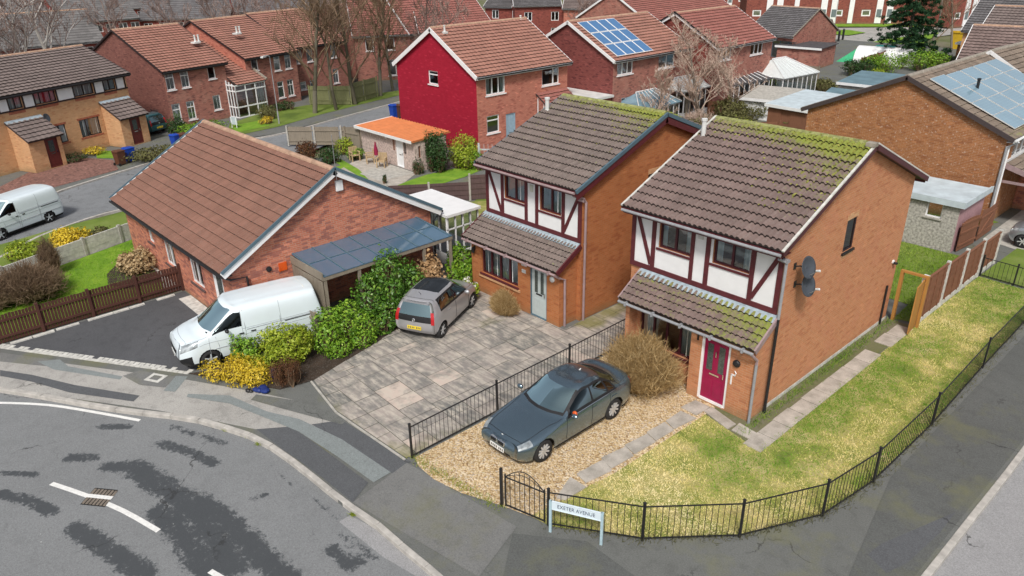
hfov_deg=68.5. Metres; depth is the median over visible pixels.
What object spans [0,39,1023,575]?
pavement
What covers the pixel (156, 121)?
parked car
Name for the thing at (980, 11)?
terraced house
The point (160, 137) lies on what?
pavement
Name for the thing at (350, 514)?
weeds
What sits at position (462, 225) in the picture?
window frame
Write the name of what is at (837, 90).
garden shed
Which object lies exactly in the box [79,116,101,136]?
window
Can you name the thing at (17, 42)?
birch tree
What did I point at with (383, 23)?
bare tree
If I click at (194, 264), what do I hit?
window
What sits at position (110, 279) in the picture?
soil
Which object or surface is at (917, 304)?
garden gate
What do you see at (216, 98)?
window
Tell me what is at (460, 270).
green bush
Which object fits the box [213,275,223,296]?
door
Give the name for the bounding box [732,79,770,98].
window frame
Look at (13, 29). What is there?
birch tree
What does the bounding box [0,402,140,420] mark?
road marking
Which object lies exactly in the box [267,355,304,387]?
brown bush
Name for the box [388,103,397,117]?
wheelie bin
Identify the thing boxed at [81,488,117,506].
drain cover
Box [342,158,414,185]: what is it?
patio
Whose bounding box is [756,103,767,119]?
door
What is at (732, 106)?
garden shrub
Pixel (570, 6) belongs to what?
terraced house
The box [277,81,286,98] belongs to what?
window
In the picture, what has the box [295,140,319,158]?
bush
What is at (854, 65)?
garden shrub
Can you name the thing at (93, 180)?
kerb
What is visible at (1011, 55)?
detached house
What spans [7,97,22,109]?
window
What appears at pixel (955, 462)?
pavement patch
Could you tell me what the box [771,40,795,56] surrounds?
window
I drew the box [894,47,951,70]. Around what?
garden shrub
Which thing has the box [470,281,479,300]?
potted plant
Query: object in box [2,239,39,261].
variegated shrub
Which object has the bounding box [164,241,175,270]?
window
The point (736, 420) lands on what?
soil
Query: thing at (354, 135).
board fence
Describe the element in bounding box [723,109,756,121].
garden shrub
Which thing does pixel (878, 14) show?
stair window
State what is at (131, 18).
terraced house
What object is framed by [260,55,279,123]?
street lamp
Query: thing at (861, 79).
garden shed
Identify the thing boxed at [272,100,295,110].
bush
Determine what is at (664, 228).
window
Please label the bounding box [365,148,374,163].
garden chair
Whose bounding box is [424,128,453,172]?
ivy bush
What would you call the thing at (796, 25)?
bungalow
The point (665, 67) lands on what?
window
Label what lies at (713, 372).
door
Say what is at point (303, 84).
window
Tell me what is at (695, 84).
bare tree
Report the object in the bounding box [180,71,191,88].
window
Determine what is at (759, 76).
conservatory
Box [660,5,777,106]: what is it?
semi detached house
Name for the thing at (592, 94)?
garage
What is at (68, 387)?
pavement patch
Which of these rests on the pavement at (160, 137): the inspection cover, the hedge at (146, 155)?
the hedge at (146, 155)
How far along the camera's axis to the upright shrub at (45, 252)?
30.70 m
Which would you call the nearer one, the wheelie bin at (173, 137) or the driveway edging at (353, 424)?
the driveway edging at (353, 424)
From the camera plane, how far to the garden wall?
33.15 m
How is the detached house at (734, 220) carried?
on the pavement at (830, 545)
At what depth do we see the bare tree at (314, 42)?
57.07 m
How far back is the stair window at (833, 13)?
114.37 m
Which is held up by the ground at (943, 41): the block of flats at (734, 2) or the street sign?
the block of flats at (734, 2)
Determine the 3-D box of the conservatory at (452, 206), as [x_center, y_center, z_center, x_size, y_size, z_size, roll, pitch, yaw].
[-3.104,-2.659,32.511,1.800,2.240,3.400,-22,32,-38]
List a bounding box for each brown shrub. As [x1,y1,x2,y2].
[0,255,71,306]
[0,266,19,309]
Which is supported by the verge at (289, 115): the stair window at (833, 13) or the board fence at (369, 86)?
the board fence at (369, 86)
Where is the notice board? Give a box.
[230,117,237,127]
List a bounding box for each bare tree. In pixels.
[74,0,128,33]
[139,0,194,25]
[194,0,241,17]
[212,0,271,15]
[246,0,314,15]
[263,0,365,112]
[285,0,372,109]
[288,0,378,104]
[298,0,360,43]
[345,0,426,90]
[358,0,403,95]
[396,0,448,46]
[412,0,471,37]
[565,0,594,19]
[637,63,678,112]
[666,9,732,111]
[697,33,767,102]
[920,0,976,50]
[937,0,975,49]
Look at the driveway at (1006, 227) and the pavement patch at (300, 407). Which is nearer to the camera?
the pavement patch at (300, 407)
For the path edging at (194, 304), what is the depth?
27.96 m
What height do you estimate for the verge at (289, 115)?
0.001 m
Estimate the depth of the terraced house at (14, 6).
104.64 m
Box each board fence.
[285,126,361,145]
[307,85,352,104]
[309,310,320,344]
[343,126,361,148]
[352,76,378,103]
[386,180,470,200]
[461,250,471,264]
[468,173,485,200]
[664,96,690,115]
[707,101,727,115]
[760,121,780,125]
[776,66,819,83]
[861,46,899,60]
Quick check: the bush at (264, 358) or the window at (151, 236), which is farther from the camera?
the window at (151, 236)
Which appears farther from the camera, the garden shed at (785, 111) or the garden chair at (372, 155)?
the garden shed at (785, 111)
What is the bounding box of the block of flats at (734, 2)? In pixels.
[725,0,739,7]
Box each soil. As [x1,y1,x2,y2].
[107,264,159,287]
[189,309,398,388]
[705,406,744,430]
[731,318,908,440]
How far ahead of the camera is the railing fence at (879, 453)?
17.57 m
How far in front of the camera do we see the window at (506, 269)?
27.84 m
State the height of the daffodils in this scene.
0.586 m
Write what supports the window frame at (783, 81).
in the conservatory at (782, 68)
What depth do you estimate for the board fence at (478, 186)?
39.04 m
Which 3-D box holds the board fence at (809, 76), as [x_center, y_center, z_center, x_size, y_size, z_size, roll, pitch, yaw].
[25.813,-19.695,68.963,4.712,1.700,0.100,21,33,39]
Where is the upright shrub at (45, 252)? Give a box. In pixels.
[31,234,65,272]
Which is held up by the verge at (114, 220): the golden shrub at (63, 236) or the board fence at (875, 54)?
the golden shrub at (63, 236)
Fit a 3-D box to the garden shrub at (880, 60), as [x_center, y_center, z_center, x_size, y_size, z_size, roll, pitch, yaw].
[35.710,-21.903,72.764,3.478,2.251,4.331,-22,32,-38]
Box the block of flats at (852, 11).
[740,0,905,23]
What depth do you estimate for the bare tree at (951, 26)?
86.14 m
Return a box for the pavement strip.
[187,394,389,481]
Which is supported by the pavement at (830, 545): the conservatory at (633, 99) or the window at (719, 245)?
the conservatory at (633, 99)
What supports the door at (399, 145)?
in the garden shed at (401, 142)
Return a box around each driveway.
[6,291,322,370]
[314,291,625,457]
[983,210,1023,249]
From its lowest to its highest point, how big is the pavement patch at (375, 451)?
0.001 m
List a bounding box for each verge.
[0,212,127,265]
[96,151,112,157]
[229,90,398,133]
[233,120,269,131]
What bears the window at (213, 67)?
in the terraced house at (176, 69)
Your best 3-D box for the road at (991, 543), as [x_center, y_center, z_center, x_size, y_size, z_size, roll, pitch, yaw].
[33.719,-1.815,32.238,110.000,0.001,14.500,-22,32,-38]
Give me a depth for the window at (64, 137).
48.16 m
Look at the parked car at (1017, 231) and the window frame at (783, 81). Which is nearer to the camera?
the parked car at (1017, 231)
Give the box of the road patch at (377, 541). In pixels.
[340,516,428,575]
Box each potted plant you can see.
[462,276,472,283]
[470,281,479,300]
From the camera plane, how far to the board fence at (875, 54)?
76.15 m
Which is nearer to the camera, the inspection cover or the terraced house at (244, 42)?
the inspection cover
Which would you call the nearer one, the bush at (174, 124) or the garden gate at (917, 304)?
the garden gate at (917, 304)
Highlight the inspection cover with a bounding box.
[144,373,167,382]
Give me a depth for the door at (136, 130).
51.30 m
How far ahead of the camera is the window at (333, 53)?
68.81 m
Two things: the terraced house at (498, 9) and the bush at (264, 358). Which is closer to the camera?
the bush at (264, 358)
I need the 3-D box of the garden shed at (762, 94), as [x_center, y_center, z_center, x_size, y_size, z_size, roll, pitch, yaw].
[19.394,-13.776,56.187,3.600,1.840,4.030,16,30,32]
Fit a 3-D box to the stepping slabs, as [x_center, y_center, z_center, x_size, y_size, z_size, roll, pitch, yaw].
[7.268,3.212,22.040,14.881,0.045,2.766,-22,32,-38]
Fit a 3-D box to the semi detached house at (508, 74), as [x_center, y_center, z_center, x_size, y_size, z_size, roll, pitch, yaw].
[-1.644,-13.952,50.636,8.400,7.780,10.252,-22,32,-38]
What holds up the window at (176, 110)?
in the terraced house at (176, 69)
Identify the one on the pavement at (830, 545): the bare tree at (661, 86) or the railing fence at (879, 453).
the bare tree at (661, 86)
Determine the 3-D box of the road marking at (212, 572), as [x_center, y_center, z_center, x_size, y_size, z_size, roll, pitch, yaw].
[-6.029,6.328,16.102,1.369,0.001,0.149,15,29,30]
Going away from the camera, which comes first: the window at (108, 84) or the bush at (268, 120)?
the window at (108, 84)
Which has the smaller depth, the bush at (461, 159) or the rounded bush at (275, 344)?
the rounded bush at (275, 344)
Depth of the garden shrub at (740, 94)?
58.49 m
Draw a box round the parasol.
[374,142,378,163]
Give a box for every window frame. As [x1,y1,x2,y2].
[430,209,478,254]
[656,103,679,115]
[668,87,709,113]
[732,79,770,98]
[761,73,817,89]
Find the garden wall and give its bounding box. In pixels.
[0,223,131,273]
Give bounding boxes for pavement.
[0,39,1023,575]
[0,74,399,190]
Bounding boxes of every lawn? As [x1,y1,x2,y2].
[0,240,173,341]
[336,160,367,178]
[399,166,479,184]
[535,276,1023,536]
[889,241,958,321]
[981,248,1023,286]
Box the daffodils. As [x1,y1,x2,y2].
[82,146,106,154]
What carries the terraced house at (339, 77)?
on the pavement at (160, 137)
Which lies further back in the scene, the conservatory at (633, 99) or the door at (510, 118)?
the conservatory at (633, 99)
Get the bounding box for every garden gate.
[499,467,544,521]
[890,269,930,333]
[956,215,980,250]
[975,201,998,240]
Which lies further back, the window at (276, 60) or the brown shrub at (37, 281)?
the window at (276, 60)
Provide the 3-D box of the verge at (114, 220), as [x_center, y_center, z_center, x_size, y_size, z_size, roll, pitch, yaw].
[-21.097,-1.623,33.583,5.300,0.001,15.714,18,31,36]
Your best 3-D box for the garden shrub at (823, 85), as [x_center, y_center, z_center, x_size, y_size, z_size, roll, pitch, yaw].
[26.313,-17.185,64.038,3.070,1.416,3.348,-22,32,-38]
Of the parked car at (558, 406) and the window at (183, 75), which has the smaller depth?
the parked car at (558, 406)
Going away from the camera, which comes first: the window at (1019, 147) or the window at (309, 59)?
the window at (1019, 147)
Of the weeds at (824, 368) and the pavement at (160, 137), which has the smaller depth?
the weeds at (824, 368)
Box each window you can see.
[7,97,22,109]
[33,90,55,104]
[56,124,68,142]
[73,83,93,96]
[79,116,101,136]
[103,79,114,90]
[147,230,155,246]
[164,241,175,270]
[165,74,176,91]
[171,103,183,122]
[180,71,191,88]
[186,100,198,120]
[190,259,205,292]
[207,67,217,80]
[212,95,223,110]
[273,56,281,71]
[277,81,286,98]
[284,54,292,69]
[287,79,295,96]
[300,81,307,90]
[306,48,313,62]
[330,45,336,58]
[333,68,339,84]
[428,70,438,86]
[480,247,518,289]
[485,76,506,96]
[487,114,500,135]
[503,176,524,206]
[538,187,561,218]
[541,67,559,87]
[616,61,633,76]
[641,308,691,363]
[656,224,691,260]
[658,54,674,69]
[709,240,751,277]
[749,43,762,56]
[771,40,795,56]
[831,9,836,16]
[841,217,856,255]
[876,9,881,16]
[922,202,943,220]
[1011,139,1023,158]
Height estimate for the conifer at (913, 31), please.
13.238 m
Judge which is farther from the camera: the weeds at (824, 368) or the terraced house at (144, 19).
the terraced house at (144, 19)
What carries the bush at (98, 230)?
on the verge at (114, 220)
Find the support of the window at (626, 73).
in the semi detached house at (620, 57)
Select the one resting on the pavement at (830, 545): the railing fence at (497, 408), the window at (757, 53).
the railing fence at (497, 408)
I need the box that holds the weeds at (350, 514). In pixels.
[221,429,355,517]
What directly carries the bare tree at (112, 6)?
on the pavement at (160, 137)
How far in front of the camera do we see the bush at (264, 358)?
23.50 m
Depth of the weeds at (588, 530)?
17.37 m
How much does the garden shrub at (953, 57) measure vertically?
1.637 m
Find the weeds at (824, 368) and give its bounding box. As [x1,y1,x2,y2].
[738,318,897,434]
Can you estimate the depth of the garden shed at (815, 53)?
76.98 m
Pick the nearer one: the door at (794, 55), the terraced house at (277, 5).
the door at (794, 55)
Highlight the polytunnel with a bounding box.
[837,45,919,66]
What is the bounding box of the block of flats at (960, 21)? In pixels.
[902,0,978,27]
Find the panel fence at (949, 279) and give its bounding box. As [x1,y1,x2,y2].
[914,229,1003,326]
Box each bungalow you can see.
[109,119,442,307]
[756,5,839,59]
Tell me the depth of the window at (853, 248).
22.19 m
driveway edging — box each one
[0,344,193,373]
[310,381,405,459]
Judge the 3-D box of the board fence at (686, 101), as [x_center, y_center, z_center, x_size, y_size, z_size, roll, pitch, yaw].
[11.455,-13.376,55.715,3.443,1.800,0.100,6,26,16]
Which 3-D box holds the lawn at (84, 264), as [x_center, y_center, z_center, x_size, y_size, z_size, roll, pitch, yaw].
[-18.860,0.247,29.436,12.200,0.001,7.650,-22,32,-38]
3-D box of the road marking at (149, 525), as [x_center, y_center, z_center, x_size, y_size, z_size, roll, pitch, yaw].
[-9.990,5.313,18.447,3.933,0.001,0.241,11,27,24]
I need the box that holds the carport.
[290,217,453,327]
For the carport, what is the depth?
27.11 m
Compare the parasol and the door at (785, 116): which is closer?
the parasol
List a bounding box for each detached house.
[392,15,572,155]
[461,93,701,326]
[546,11,692,102]
[617,115,929,423]
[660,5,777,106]
[799,44,1023,223]
[986,41,1023,154]
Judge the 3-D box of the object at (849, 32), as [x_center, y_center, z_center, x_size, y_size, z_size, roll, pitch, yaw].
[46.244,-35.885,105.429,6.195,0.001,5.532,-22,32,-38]
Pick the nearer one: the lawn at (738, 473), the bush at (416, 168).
the lawn at (738, 473)
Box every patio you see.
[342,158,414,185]
[360,163,413,180]
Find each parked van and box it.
[0,184,62,240]
[170,276,322,367]
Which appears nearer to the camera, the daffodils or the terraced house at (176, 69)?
the daffodils
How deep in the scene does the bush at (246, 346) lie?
23.86 m
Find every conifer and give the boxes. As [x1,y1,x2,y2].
[382,175,386,183]
[867,0,952,63]
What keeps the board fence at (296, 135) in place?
on the pavement at (830, 545)
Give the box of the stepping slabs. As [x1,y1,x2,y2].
[556,324,912,500]
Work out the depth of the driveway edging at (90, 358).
24.71 m
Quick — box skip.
[950,31,962,48]
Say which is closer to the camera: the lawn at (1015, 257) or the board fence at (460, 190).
the lawn at (1015, 257)
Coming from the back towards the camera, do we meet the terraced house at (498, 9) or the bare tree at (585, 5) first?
the terraced house at (498, 9)
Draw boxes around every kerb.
[0,101,399,256]
[0,386,1023,575]
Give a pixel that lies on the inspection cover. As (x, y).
(155, 377)
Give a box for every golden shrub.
[48,225,92,247]
[198,350,272,387]
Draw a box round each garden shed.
[353,116,449,170]
[739,85,804,120]
[764,89,842,129]
[775,41,838,68]
[826,87,855,93]
[836,70,905,89]
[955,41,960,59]
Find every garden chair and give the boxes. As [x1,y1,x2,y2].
[348,146,360,161]
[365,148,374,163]
[375,152,387,167]
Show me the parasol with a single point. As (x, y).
(375, 150)
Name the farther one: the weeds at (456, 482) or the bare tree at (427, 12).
the bare tree at (427, 12)
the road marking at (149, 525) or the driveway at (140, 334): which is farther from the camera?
the driveway at (140, 334)
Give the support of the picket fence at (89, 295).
on the pavement at (830, 545)
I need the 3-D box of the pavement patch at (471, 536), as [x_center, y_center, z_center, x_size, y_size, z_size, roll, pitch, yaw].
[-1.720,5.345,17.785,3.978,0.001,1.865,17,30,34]
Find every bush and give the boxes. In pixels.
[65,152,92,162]
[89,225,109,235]
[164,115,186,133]
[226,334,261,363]
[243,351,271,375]
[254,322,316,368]
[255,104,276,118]
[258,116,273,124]
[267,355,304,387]
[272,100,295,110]
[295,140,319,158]
[316,145,343,163]
[332,137,352,154]
[346,148,364,159]
[412,156,424,174]
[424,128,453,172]
[445,241,472,281]
[448,130,477,170]
[469,149,482,170]
[597,323,688,401]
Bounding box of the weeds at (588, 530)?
[539,320,1022,548]
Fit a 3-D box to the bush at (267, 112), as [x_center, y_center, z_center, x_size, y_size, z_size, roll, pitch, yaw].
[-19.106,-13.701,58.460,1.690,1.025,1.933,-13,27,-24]
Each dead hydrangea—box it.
[115,245,157,275]
[416,248,447,281]
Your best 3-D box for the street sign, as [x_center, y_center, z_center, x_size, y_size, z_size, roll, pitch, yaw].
[1.431,5.255,16.845,1.252,0.920,0.060,8,26,19]
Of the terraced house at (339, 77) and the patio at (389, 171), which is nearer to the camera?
the patio at (389, 171)
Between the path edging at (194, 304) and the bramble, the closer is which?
the path edging at (194, 304)
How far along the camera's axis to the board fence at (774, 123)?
49.57 m
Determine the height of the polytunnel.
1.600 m
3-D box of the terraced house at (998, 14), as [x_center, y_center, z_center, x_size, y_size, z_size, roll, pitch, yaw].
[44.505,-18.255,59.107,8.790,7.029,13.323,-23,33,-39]
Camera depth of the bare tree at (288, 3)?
72.21 m
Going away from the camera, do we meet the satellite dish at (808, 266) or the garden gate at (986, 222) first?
the satellite dish at (808, 266)
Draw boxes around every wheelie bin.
[111,149,125,165]
[121,146,134,162]
[168,133,178,144]
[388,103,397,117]
[396,104,400,118]
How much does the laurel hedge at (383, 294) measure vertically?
2.840 m
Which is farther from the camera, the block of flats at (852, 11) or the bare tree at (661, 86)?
the block of flats at (852, 11)
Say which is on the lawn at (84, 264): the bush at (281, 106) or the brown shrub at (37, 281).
the brown shrub at (37, 281)
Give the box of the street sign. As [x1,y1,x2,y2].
[549,499,603,544]
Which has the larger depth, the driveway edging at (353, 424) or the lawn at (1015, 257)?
the lawn at (1015, 257)
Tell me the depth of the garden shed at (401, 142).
45.50 m
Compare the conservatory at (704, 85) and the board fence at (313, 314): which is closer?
the board fence at (313, 314)
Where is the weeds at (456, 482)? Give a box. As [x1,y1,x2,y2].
[401,453,506,512]
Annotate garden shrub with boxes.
[688,116,709,124]
[709,95,750,116]
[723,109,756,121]
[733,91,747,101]
[735,100,766,119]
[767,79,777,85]
[805,76,839,91]
[840,57,878,75]
[858,50,905,72]
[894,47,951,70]
[924,53,955,66]
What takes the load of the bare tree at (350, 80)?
on the verge at (289, 115)
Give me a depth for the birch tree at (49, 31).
62.27 m
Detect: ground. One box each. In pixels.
[61,0,958,226]
[432,201,485,238]
[475,199,997,224]
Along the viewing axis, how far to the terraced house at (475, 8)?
76.36 m
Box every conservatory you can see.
[410,189,480,264]
[621,87,681,115]
[668,74,710,117]
[731,71,771,103]
[761,56,819,89]
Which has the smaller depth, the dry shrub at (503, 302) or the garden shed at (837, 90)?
the dry shrub at (503, 302)
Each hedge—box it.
[121,143,170,161]
[174,119,231,132]
[310,299,380,359]
[350,244,426,334]
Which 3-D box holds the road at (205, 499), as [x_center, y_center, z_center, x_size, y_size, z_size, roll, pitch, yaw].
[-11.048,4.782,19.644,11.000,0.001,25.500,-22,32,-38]
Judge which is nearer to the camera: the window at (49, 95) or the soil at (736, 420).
the soil at (736, 420)
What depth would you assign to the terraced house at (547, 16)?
97.58 m
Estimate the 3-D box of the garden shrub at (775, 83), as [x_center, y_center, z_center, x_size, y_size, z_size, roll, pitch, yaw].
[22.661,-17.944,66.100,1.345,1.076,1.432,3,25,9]
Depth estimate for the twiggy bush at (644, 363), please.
21.79 m
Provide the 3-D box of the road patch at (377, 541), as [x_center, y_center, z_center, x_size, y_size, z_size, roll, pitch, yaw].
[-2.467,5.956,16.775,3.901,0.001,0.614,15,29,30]
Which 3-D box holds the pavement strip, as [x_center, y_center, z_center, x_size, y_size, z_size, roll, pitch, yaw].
[-6.362,3.895,21.087,7.702,0.001,0.964,14,29,30]
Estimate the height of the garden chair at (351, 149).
0.850 m
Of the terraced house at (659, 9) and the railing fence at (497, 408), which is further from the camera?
the terraced house at (659, 9)
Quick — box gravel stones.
[419,388,699,517]
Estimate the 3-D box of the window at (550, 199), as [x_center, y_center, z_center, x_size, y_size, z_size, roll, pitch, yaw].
[1.383,-3.018,25.980,0.245,1.010,1.160,-22,32,-38]
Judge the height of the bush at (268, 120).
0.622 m
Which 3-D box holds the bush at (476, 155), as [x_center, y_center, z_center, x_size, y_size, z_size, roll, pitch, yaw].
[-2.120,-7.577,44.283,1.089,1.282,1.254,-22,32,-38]
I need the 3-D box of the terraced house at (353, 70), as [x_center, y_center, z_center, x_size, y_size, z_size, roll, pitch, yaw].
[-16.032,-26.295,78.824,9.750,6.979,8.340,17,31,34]
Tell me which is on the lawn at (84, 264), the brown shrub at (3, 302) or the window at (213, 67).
the brown shrub at (3, 302)
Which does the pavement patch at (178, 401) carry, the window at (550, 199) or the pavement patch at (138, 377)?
the pavement patch at (138, 377)
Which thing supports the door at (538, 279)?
in the detached house at (547, 232)
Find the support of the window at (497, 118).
in the semi detached house at (508, 74)
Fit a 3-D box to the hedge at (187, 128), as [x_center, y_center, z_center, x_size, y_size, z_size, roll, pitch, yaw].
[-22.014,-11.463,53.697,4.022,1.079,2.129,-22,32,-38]
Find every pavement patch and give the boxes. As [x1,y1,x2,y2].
[0,352,51,365]
[0,361,330,428]
[0,370,138,400]
[37,359,122,378]
[124,371,175,386]
[163,376,187,391]
[251,394,348,423]
[257,427,367,501]
[312,422,410,472]
[353,463,515,575]
[503,337,1023,575]
[868,512,954,572]
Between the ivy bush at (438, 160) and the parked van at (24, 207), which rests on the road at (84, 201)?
the parked van at (24, 207)
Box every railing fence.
[408,315,625,457]
[547,306,1023,541]
[979,255,1023,287]
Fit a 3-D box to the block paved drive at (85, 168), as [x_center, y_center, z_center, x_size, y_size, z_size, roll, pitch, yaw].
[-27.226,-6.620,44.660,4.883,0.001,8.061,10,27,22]
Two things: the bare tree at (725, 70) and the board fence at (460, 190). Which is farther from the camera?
the bare tree at (725, 70)
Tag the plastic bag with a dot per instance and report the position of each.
(262, 389)
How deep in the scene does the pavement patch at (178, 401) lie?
22.73 m
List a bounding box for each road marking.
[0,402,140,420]
[50,482,160,531]
[208,569,223,575]
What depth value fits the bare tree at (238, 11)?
75.27 m
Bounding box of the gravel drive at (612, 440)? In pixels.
[415,355,714,516]
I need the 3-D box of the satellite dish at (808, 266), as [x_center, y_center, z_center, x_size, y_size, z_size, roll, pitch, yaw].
[7.774,-0.534,19.830,0.600,0.587,0.486,2,25,5]
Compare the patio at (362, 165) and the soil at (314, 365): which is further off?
the patio at (362, 165)
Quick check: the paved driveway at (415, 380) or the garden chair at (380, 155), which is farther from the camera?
the garden chair at (380, 155)
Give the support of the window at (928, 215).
in the garage at (961, 202)
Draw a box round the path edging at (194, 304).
[10,294,206,344]
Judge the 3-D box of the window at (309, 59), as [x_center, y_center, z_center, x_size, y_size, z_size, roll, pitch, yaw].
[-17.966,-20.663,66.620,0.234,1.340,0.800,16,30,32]
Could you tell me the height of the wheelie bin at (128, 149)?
0.937 m
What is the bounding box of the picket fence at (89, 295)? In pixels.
[0,263,184,343]
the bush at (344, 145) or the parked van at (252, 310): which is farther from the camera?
the bush at (344, 145)
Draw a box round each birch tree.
[0,0,44,54]
[0,4,41,54]
[12,0,92,48]
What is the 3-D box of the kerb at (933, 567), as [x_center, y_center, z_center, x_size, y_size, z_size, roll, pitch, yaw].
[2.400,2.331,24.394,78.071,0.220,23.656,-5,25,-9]
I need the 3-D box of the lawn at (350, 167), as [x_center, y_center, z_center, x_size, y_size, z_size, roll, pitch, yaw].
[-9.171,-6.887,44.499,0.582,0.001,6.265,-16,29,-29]
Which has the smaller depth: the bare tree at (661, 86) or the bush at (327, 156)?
the bush at (327, 156)
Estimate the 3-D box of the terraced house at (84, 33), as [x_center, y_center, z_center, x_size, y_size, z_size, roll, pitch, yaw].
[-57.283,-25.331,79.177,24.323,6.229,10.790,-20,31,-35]
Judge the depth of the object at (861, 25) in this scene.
112.42 m
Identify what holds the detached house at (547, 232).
on the pavement at (830, 545)
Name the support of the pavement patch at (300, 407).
on the pavement patch at (178, 401)
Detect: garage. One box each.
[567,87,613,100]
[902,177,993,252]
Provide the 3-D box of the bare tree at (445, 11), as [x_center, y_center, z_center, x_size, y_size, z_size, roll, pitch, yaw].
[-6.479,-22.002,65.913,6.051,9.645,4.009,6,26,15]
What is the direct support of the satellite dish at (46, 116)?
attached to the terraced house at (78, 93)
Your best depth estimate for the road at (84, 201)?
41.87 m
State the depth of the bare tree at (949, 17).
81.40 m
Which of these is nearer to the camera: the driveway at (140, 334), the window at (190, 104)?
the driveway at (140, 334)
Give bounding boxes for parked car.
[146,111,166,133]
[395,277,475,337]
[481,358,630,461]
[1009,221,1023,247]
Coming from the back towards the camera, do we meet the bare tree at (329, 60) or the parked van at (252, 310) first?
the bare tree at (329, 60)
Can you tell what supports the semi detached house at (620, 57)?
on the pavement at (830, 545)
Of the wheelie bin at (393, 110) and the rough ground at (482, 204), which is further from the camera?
the wheelie bin at (393, 110)
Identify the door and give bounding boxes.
[44,137,63,167]
[129,117,143,144]
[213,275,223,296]
[396,140,403,167]
[506,113,514,135]
[530,264,546,320]
[697,337,730,408]
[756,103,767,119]
[780,111,790,126]
[791,50,798,60]
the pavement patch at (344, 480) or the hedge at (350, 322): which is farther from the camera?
the hedge at (350, 322)
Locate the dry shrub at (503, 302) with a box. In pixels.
[486,286,521,316]
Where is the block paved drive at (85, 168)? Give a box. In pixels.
[0,158,118,193]
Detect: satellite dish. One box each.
[43,113,50,121]
[793,256,820,278]
[793,277,819,296]
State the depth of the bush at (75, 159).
47.46 m
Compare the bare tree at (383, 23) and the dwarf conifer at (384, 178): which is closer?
the dwarf conifer at (384, 178)
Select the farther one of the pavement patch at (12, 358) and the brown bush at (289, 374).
the pavement patch at (12, 358)
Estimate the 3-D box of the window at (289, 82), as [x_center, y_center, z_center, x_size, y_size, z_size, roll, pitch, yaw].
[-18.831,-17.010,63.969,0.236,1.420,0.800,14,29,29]
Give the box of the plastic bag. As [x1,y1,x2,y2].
[253,385,268,392]
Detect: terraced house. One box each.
[0,0,46,12]
[0,8,102,54]
[0,44,150,175]
[43,0,139,36]
[92,22,267,127]
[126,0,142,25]
[139,0,232,25]
[183,14,301,108]
[229,0,332,14]
[245,8,348,95]
[316,3,387,77]
[346,0,418,81]
[383,0,489,74]
[483,0,530,19]
[512,0,581,34]
[562,0,597,22]
[575,0,729,19]
[956,24,1023,59]
[959,0,1023,51]
[983,4,1023,25]
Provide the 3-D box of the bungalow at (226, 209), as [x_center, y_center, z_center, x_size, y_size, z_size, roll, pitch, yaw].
[-10.070,-4.056,31.133,9.390,6.450,11.470,-22,32,-38]
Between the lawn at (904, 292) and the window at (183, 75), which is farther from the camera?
the window at (183, 75)
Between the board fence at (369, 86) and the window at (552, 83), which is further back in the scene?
the board fence at (369, 86)
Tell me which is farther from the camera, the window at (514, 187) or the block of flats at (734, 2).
the block of flats at (734, 2)
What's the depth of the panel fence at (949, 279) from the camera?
27.66 m
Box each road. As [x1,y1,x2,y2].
[0,101,399,243]
[0,393,414,575]
[836,27,961,41]
[933,459,1023,575]
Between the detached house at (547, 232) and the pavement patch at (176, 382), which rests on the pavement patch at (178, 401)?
the pavement patch at (176, 382)
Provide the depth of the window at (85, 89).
48.92 m
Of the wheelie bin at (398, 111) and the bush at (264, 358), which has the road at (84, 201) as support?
the wheelie bin at (398, 111)
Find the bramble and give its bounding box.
[683,108,712,123]
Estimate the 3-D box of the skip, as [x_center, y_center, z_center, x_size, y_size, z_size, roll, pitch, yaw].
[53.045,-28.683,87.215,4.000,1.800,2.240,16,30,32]
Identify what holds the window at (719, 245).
in the detached house at (734, 220)

